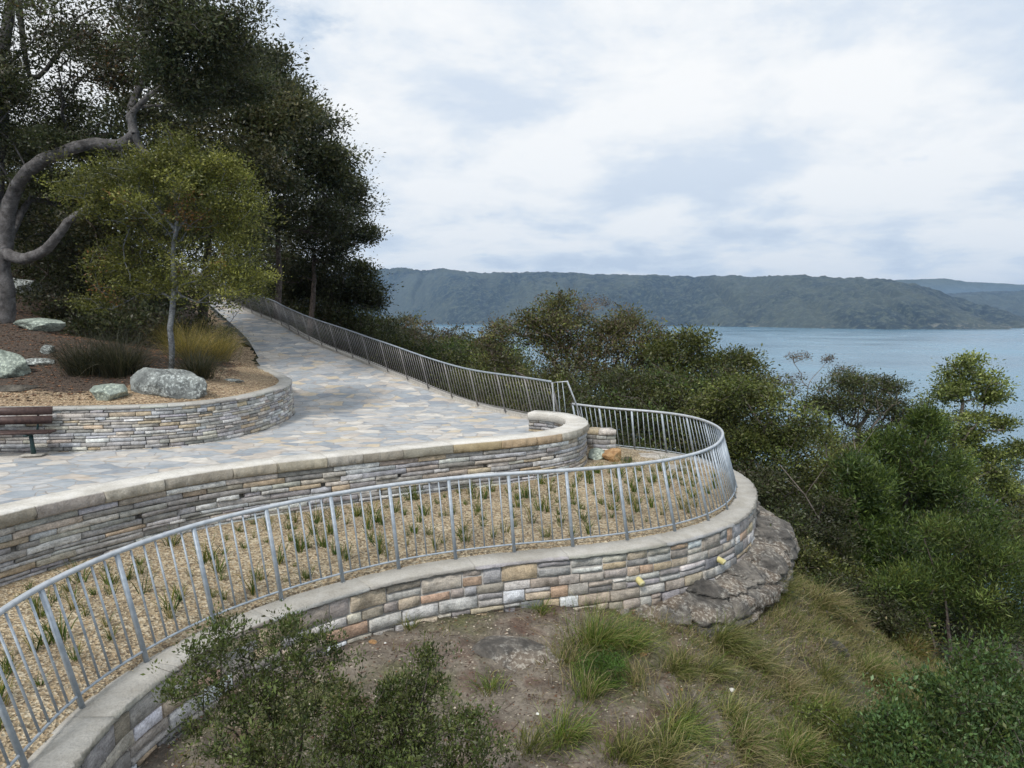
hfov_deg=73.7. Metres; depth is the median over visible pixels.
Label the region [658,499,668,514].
young tuft
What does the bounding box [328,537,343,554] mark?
young tuft
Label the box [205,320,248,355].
shrub
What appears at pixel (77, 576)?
young tuft
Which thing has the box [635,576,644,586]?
drain pipe
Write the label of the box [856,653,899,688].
grass tussock
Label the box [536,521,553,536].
young tuft
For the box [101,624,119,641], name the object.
young tuft
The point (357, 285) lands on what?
shrub
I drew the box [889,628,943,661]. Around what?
grass tussock
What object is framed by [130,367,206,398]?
boulder
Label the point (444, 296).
hills
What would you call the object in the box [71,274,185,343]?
shrub
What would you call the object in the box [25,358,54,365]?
boulder
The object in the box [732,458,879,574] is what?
shrub
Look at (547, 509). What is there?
young tuft
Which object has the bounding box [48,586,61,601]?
young tuft
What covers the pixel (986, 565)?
she oak
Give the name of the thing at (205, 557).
young tuft
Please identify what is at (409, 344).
bush
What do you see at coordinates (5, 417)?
park bench
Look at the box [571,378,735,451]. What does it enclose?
bush
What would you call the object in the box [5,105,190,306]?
shrub
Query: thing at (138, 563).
young tuft
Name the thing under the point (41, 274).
shrub
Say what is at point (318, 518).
young tuft
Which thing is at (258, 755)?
tea tree
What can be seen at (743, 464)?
bush
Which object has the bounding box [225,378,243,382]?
boulder
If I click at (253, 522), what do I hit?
young tuft
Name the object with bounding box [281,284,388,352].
bush
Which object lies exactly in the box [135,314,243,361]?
grass tussock
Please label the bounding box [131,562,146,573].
young tuft
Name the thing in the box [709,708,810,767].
grass tussock
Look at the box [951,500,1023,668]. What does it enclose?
bush
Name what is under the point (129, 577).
young tuft
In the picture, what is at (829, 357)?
bare tree
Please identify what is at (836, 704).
grass tussock
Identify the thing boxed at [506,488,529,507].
young tuft
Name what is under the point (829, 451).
bush
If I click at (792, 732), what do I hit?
grass tussock
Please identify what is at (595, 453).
rock
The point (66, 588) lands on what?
young tuft
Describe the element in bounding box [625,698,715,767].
grass tussock
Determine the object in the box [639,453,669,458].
rock
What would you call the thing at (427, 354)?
bush
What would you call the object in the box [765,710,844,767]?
grass tussock
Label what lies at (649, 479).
young tuft
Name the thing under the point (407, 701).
tea tree
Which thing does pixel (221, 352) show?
grass tussock
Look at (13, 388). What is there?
boulder
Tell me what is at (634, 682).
grass tussock
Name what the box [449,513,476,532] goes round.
young tuft
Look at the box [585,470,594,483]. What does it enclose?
young tuft
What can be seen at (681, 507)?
young tuft
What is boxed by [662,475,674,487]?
young tuft
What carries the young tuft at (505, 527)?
on the planting bed
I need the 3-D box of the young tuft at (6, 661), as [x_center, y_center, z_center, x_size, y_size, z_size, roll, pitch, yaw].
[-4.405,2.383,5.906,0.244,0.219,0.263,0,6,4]
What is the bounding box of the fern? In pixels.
[571,643,632,692]
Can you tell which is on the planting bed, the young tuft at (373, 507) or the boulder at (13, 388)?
the young tuft at (373, 507)
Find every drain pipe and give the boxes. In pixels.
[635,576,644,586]
[717,556,725,564]
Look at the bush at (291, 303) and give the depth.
38.25 m
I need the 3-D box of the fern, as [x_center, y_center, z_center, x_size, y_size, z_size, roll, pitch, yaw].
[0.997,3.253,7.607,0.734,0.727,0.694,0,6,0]
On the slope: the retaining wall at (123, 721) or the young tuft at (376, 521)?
the retaining wall at (123, 721)
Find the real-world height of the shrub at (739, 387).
6.092 m
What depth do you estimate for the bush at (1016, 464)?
40.25 m
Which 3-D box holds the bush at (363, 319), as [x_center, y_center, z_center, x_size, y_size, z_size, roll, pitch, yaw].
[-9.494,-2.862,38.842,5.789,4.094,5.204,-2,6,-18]
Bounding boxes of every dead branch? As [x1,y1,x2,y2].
[780,465,824,526]
[840,429,874,455]
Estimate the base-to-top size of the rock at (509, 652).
0.329 m
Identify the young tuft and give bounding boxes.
[0,644,17,669]
[0,662,16,697]
[0,664,17,704]
[1,660,22,674]
[18,614,53,652]
[20,578,34,591]
[21,671,50,686]
[24,587,65,618]
[26,608,87,641]
[27,618,68,645]
[48,559,95,583]
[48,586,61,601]
[56,575,76,591]
[60,580,90,610]
[64,635,84,661]
[70,600,89,616]
[86,585,96,595]
[93,605,119,627]
[96,566,119,586]
[101,579,118,595]
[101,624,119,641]
[116,559,143,580]
[129,552,147,564]
[130,560,160,593]
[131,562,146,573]
[149,583,188,611]
[156,584,188,619]
[162,525,188,546]
[169,581,187,601]
[187,533,226,563]
[203,545,223,558]
[203,586,218,597]
[207,549,232,572]
[211,586,228,599]
[214,540,231,554]
[214,563,233,580]
[233,559,262,594]
[236,536,250,548]
[248,516,258,524]
[255,562,270,580]
[270,539,292,564]
[283,516,293,529]
[285,509,302,522]
[289,530,312,552]
[296,563,316,580]
[301,534,312,548]
[302,512,321,534]
[304,501,335,523]
[310,526,332,547]
[313,513,338,532]
[322,517,332,534]
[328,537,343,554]
[340,539,353,561]
[347,499,365,516]
[354,503,385,529]
[362,529,389,546]
[364,496,383,513]
[365,509,383,522]
[367,523,397,554]
[374,506,388,524]
[386,495,409,512]
[396,480,414,500]
[405,484,427,500]
[406,520,421,533]
[409,511,424,521]
[414,497,438,515]
[415,518,435,535]
[426,528,443,549]
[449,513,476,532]
[455,524,479,542]
[466,482,479,498]
[467,497,487,512]
[475,484,494,498]
[487,525,499,537]
[500,518,514,532]
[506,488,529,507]
[507,487,527,499]
[517,480,533,497]
[521,501,547,522]
[532,491,545,511]
[533,474,546,484]
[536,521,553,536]
[540,493,557,512]
[543,475,556,490]
[551,509,567,522]
[563,480,579,495]
[564,492,583,504]
[573,507,590,519]
[578,519,596,534]
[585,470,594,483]
[591,462,601,473]
[605,479,617,493]
[606,494,620,510]
[607,487,624,501]
[612,468,627,478]
[616,453,630,463]
[623,486,635,504]
[627,490,644,512]
[629,476,641,491]
[644,472,659,482]
[644,492,657,507]
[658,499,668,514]
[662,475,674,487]
[672,493,689,509]
[684,486,700,497]
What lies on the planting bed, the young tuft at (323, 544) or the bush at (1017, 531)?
the young tuft at (323, 544)
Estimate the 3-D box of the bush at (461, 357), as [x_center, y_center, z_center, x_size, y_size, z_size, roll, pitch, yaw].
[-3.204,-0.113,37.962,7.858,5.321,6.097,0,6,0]
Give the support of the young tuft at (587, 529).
on the planting bed
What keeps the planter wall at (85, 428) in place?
on the path
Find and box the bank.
[0,194,278,406]
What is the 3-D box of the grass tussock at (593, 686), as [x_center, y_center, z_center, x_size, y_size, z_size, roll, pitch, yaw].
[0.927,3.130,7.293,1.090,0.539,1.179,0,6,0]
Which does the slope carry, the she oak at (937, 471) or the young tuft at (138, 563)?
the she oak at (937, 471)
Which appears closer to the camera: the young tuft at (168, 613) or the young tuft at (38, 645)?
the young tuft at (38, 645)
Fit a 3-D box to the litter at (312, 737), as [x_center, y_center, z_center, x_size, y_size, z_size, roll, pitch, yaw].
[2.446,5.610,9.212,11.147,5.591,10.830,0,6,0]
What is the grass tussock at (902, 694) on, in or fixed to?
on the slope
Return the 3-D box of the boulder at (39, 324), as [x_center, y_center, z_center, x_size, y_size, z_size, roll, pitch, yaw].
[-12.776,-1.598,18.506,1.254,0.391,0.798,-1,6,-6]
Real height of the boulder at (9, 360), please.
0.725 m
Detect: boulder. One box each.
[0,349,30,377]
[0,385,37,391]
[13,278,41,298]
[13,318,65,331]
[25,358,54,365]
[40,345,54,353]
[89,383,128,400]
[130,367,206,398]
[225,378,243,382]
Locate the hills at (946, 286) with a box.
[895,278,1023,293]
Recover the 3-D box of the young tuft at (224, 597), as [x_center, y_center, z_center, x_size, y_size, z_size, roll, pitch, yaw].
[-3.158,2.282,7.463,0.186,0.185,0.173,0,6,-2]
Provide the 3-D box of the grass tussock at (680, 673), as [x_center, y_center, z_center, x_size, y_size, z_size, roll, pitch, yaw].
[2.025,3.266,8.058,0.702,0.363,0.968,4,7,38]
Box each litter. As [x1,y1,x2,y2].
[0,272,247,399]
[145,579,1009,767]
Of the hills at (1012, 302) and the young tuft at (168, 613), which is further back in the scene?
the hills at (1012, 302)
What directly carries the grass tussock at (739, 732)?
on the slope
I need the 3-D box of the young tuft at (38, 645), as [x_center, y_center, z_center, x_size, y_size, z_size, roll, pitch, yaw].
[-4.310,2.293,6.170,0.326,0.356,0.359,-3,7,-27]
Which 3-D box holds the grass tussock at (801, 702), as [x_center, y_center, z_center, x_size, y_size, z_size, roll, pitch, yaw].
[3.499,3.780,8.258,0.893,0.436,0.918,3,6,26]
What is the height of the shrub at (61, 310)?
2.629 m
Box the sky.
[0,0,1023,284]
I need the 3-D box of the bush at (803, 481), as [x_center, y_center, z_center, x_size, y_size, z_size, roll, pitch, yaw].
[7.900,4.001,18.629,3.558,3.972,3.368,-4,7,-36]
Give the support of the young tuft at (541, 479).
on the planting bed
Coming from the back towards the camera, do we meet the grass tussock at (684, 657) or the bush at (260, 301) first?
the bush at (260, 301)
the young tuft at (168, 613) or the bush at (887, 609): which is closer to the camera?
the young tuft at (168, 613)
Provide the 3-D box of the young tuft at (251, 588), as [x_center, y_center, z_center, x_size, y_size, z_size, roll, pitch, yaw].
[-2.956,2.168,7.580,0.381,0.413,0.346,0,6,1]
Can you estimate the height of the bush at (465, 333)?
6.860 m
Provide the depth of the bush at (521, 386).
21.74 m
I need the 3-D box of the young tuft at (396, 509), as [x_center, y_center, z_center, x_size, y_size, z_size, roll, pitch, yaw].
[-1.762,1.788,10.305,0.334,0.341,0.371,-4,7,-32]
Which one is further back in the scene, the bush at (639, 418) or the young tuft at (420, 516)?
the bush at (639, 418)
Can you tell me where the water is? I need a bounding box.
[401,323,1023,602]
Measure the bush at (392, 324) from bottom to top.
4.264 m
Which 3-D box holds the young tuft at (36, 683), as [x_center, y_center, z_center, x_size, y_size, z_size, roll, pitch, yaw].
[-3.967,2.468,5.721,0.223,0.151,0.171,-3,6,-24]
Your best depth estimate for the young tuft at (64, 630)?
6.41 m
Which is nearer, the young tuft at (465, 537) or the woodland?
the young tuft at (465, 537)
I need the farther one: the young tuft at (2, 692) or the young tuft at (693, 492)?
the young tuft at (693, 492)
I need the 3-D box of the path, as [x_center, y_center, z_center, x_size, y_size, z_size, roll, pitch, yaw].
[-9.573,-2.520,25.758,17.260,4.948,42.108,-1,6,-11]
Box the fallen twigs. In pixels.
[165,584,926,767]
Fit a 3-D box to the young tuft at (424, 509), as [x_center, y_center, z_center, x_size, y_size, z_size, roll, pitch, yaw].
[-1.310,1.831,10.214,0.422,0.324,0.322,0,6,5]
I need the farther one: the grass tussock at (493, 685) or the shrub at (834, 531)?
the shrub at (834, 531)
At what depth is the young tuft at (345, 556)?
8.64 m
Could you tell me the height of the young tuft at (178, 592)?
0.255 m
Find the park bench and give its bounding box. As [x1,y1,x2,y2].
[0,406,55,456]
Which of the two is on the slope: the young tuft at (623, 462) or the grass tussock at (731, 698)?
the grass tussock at (731, 698)
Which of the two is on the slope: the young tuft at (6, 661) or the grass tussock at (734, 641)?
the grass tussock at (734, 641)
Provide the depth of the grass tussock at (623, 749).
6.43 m
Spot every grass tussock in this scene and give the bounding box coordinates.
[13,324,145,376]
[35,318,179,378]
[131,339,245,379]
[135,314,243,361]
[143,315,200,345]
[183,319,261,361]
[394,609,425,633]
[462,667,517,703]
[492,714,579,767]
[520,593,562,616]
[532,692,616,767]
[535,623,616,678]
[540,589,669,678]
[548,650,655,714]
[570,712,696,767]
[585,645,645,691]
[601,605,674,661]
[606,646,671,695]
[624,724,720,767]
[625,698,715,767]
[635,670,729,742]
[641,688,747,767]
[647,647,710,695]
[648,633,711,677]
[699,604,785,670]
[700,644,762,690]
[700,684,773,730]
[706,702,783,752]
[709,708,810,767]
[729,639,804,679]
[759,707,846,767]
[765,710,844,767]
[768,656,851,704]
[773,677,834,724]
[780,561,820,604]
[790,670,874,745]
[796,649,863,693]
[799,571,877,620]
[833,604,880,635]
[842,704,906,762]
[853,643,907,688]
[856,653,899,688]
[858,646,926,696]
[887,681,933,710]
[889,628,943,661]
[928,656,971,680]
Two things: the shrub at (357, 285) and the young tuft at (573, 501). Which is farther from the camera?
the shrub at (357, 285)
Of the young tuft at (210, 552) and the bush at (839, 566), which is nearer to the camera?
the young tuft at (210, 552)
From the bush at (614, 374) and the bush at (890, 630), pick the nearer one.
the bush at (890, 630)
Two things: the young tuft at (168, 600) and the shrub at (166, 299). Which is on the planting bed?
the young tuft at (168, 600)
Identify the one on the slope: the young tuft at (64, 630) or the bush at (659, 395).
the bush at (659, 395)
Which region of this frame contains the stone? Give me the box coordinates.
[368,639,376,643]
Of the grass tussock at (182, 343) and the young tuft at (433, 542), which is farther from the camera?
the grass tussock at (182, 343)
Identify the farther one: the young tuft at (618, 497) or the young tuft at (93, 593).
the young tuft at (618, 497)
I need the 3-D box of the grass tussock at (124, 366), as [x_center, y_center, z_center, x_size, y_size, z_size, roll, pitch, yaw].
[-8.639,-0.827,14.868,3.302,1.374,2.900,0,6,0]
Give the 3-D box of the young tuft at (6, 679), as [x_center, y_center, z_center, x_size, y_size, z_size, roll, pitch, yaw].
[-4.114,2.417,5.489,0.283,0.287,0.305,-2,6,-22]
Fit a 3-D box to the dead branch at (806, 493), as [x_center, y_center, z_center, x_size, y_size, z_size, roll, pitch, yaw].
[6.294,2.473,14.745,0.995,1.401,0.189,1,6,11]
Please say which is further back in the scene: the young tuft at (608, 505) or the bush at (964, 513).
the bush at (964, 513)
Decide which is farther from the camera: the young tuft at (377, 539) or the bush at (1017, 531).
the bush at (1017, 531)
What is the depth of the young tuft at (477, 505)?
10.45 m
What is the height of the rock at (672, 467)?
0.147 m
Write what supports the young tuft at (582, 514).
on the planting bed
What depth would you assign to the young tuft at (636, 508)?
10.69 m
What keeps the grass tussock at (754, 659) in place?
on the slope
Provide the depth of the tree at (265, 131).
25.14 m
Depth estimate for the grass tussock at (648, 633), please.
8.31 m
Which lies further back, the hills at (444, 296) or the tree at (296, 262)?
the hills at (444, 296)
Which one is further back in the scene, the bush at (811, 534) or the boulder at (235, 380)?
the boulder at (235, 380)
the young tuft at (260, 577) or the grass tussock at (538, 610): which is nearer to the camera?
the young tuft at (260, 577)
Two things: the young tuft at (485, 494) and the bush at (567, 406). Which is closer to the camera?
the young tuft at (485, 494)
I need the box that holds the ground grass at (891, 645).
[163,567,1016,767]
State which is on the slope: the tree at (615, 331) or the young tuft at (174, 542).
the tree at (615, 331)
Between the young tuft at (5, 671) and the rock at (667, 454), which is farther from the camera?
the rock at (667, 454)
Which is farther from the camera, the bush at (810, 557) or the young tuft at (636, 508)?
the bush at (810, 557)
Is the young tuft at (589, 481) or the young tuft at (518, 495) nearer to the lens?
the young tuft at (518, 495)
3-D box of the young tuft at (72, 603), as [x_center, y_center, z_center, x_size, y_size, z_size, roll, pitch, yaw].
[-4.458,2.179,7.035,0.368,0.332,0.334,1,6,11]
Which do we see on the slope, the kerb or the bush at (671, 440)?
the bush at (671, 440)
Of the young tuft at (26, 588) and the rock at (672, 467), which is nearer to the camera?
the young tuft at (26, 588)
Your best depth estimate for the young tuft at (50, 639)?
6.36 m
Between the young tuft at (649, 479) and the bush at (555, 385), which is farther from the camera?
the bush at (555, 385)
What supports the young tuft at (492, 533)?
on the planting bed
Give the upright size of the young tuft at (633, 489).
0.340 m
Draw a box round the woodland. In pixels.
[191,270,1023,661]
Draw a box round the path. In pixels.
[0,298,534,503]
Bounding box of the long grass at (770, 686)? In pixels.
[743,565,1017,767]
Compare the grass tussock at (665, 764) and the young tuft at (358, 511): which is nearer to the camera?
the grass tussock at (665, 764)
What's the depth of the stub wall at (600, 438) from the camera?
14.74 m
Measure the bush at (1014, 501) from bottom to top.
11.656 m
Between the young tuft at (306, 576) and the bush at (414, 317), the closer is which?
the young tuft at (306, 576)
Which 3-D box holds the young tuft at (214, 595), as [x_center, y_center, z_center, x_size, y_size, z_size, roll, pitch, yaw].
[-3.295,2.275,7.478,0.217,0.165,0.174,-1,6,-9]
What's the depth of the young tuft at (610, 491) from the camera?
11.54 m
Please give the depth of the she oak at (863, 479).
15.50 m
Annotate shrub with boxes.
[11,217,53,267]
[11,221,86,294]
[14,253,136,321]
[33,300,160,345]
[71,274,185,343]
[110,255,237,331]
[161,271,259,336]
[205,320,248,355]
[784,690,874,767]
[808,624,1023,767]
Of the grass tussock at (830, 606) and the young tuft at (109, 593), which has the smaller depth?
the young tuft at (109, 593)
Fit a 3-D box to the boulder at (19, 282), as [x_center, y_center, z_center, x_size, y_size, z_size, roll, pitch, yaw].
[-16.542,-3.219,23.121,0.976,0.736,0.940,0,6,0]
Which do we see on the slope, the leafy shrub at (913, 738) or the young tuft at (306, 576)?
the leafy shrub at (913, 738)
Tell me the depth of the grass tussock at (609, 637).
8.11 m
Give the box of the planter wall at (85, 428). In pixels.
[0,364,295,452]
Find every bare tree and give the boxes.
[471,321,525,389]
[529,290,613,337]
[768,374,801,419]
[784,350,836,452]
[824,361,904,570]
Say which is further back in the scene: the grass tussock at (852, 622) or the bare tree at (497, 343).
the bare tree at (497, 343)
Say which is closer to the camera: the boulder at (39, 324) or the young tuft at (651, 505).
the young tuft at (651, 505)
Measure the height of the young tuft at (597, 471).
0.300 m
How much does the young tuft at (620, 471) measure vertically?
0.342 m
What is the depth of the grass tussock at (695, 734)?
6.84 m
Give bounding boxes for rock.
[470,635,566,671]
[588,448,604,459]
[602,448,620,461]
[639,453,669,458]
[650,451,681,459]
[661,465,685,470]
[822,637,850,661]
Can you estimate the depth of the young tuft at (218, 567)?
8.10 m
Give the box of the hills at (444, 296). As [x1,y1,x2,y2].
[349,267,1023,328]
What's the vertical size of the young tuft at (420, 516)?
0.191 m
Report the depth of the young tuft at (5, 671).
5.87 m
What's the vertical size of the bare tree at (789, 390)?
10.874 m
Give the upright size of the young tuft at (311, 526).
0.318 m
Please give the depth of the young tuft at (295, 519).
9.72 m
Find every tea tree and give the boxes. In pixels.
[140,599,412,767]
[302,631,521,767]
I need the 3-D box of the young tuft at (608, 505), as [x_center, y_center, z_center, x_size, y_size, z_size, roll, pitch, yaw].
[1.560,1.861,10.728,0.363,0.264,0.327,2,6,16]
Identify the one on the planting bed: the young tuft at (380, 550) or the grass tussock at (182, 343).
the young tuft at (380, 550)
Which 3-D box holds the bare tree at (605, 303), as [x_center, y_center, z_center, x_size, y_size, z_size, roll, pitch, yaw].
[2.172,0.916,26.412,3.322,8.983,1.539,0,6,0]
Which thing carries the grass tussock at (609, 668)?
on the slope
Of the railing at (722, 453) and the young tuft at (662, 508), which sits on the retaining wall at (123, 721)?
the railing at (722, 453)
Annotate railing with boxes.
[0,403,737,767]
[181,265,581,416]
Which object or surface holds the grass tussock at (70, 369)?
on the bank
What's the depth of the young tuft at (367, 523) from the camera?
9.59 m
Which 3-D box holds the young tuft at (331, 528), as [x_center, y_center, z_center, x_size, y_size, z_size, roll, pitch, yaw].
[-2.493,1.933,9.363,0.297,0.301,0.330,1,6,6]
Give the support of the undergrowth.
on the slope
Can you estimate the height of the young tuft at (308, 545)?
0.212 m
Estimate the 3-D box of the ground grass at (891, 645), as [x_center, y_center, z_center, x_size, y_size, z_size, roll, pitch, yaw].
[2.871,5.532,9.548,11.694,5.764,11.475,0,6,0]
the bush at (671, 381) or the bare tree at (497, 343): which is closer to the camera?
the bush at (671, 381)
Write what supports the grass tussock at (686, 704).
on the slope
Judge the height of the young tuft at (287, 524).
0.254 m
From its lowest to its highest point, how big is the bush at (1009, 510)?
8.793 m
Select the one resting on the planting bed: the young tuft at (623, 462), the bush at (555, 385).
the young tuft at (623, 462)
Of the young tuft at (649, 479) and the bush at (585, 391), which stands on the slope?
the bush at (585, 391)
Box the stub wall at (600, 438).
[587,427,615,449]
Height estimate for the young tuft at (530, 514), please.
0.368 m
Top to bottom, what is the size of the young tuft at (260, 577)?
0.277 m
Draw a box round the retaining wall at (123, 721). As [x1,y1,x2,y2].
[20,446,758,767]
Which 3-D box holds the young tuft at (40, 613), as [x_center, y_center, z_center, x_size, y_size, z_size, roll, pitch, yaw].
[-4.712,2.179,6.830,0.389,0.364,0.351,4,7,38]
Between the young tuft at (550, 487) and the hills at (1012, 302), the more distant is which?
the hills at (1012, 302)
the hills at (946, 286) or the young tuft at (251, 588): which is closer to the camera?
the young tuft at (251, 588)
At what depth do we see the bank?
15.75 m
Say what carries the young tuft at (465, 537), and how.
on the planting bed
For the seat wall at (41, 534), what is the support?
on the planting bed
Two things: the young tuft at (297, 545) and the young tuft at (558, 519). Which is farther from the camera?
the young tuft at (558, 519)
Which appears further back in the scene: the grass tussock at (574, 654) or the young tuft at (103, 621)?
the grass tussock at (574, 654)
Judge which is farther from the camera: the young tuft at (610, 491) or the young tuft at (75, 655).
the young tuft at (610, 491)
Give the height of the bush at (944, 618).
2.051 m
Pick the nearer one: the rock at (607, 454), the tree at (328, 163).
the rock at (607, 454)
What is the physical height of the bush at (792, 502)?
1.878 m
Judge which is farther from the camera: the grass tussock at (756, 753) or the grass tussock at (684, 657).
the grass tussock at (684, 657)
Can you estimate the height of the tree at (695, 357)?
8.258 m
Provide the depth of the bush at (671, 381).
19.77 m
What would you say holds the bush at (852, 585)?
on the slope
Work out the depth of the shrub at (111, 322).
19.63 m
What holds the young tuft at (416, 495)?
on the planting bed
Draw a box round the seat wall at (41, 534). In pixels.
[0,410,589,585]
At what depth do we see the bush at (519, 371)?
26.71 m
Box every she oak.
[792,439,960,609]
[840,399,1023,610]
[858,500,1023,664]
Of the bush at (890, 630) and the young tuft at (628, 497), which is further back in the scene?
the bush at (890, 630)
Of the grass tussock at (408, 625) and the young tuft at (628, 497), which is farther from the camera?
the young tuft at (628, 497)
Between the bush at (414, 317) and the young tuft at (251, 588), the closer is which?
the young tuft at (251, 588)
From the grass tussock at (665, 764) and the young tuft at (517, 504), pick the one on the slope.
the grass tussock at (665, 764)
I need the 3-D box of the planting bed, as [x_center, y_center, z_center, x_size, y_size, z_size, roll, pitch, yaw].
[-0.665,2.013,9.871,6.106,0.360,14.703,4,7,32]
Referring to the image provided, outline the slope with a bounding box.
[140,343,1023,767]
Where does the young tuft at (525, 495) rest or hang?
on the planting bed
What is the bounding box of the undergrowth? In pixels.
[754,523,1023,758]
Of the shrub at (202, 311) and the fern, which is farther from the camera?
the shrub at (202, 311)
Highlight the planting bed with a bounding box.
[0,442,735,767]
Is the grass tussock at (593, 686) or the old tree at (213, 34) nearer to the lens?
the grass tussock at (593, 686)
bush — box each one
[230,283,299,311]
[251,287,345,330]
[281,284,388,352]
[299,298,393,352]
[341,312,415,357]
[349,327,438,374]
[360,314,414,357]
[369,310,437,341]
[388,331,465,387]
[394,312,476,354]
[394,335,499,397]
[406,333,532,389]
[421,328,488,364]
[430,360,537,404]
[431,341,546,393]
[458,356,545,406]
[474,364,602,410]
[497,369,603,419]
[500,384,646,446]
[539,354,676,445]
[549,377,629,443]
[560,368,704,446]
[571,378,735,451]
[587,380,685,450]
[620,403,744,469]
[631,353,749,425]
[632,390,758,453]
[678,431,787,501]
[682,414,836,487]
[758,488,818,544]
[764,463,848,516]
[783,511,862,577]
[788,430,876,508]
[793,528,846,583]
[798,563,880,614]
[807,535,886,609]
[841,580,928,642]
[862,605,951,656]
[872,485,1001,627]
[903,586,982,657]
[913,585,1023,674]
[945,442,1023,636]
[947,477,1007,648]
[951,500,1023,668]
[957,494,1023,554]
[973,469,1023,677]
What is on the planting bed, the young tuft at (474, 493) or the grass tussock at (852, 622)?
the young tuft at (474, 493)
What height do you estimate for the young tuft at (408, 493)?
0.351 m
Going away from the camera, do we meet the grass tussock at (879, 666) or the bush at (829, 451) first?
the grass tussock at (879, 666)
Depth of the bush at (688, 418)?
18.91 m
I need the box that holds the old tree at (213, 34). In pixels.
[0,0,308,323]
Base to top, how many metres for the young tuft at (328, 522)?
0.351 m
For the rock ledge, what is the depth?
10.02 m
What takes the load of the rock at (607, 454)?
on the planting bed
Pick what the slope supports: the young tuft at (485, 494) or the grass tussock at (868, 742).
the grass tussock at (868, 742)
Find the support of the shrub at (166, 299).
on the bank
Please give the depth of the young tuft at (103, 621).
6.72 m
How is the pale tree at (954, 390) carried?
on the slope
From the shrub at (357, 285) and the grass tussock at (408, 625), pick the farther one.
the shrub at (357, 285)
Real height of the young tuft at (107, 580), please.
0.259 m
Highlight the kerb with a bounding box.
[195,292,527,418]
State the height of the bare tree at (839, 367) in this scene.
12.913 m
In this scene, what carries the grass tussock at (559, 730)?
on the slope
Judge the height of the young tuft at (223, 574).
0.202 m
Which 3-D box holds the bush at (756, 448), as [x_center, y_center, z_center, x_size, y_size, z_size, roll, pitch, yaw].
[6.002,2.913,17.983,3.903,4.292,4.312,0,6,0]
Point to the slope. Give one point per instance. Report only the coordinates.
(522, 679)
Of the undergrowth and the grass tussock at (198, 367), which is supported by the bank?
the grass tussock at (198, 367)
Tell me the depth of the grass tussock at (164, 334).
22.21 m
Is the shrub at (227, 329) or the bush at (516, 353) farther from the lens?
the bush at (516, 353)
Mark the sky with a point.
(868, 139)
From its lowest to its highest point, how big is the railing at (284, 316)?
6.248 m
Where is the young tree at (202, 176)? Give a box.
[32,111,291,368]
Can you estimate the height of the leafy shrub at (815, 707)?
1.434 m
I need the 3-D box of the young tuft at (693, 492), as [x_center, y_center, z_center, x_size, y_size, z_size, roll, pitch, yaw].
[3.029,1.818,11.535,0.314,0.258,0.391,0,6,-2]
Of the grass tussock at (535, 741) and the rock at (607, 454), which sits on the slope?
the grass tussock at (535, 741)
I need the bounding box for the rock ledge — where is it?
[618,501,799,637]
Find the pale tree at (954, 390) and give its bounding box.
[884,348,1023,626]
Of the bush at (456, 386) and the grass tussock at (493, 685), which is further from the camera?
the bush at (456, 386)
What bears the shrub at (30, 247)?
on the bank
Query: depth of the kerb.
22.29 m
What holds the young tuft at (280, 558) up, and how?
on the planting bed
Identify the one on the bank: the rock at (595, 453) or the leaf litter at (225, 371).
the leaf litter at (225, 371)
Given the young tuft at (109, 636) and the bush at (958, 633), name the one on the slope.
the bush at (958, 633)
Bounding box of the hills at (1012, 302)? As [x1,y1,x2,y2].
[947,290,1023,317]
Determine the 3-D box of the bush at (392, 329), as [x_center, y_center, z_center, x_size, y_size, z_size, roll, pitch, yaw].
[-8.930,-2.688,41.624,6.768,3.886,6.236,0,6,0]
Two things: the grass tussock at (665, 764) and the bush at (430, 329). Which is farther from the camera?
the bush at (430, 329)
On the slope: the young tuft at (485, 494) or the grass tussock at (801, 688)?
the grass tussock at (801, 688)
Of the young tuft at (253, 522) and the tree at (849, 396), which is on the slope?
the tree at (849, 396)
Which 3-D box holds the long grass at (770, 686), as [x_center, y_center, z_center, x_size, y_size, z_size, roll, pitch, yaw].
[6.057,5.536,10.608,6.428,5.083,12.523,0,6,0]
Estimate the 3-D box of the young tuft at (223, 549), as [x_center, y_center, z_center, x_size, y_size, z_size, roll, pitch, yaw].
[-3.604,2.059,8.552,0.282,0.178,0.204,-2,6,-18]

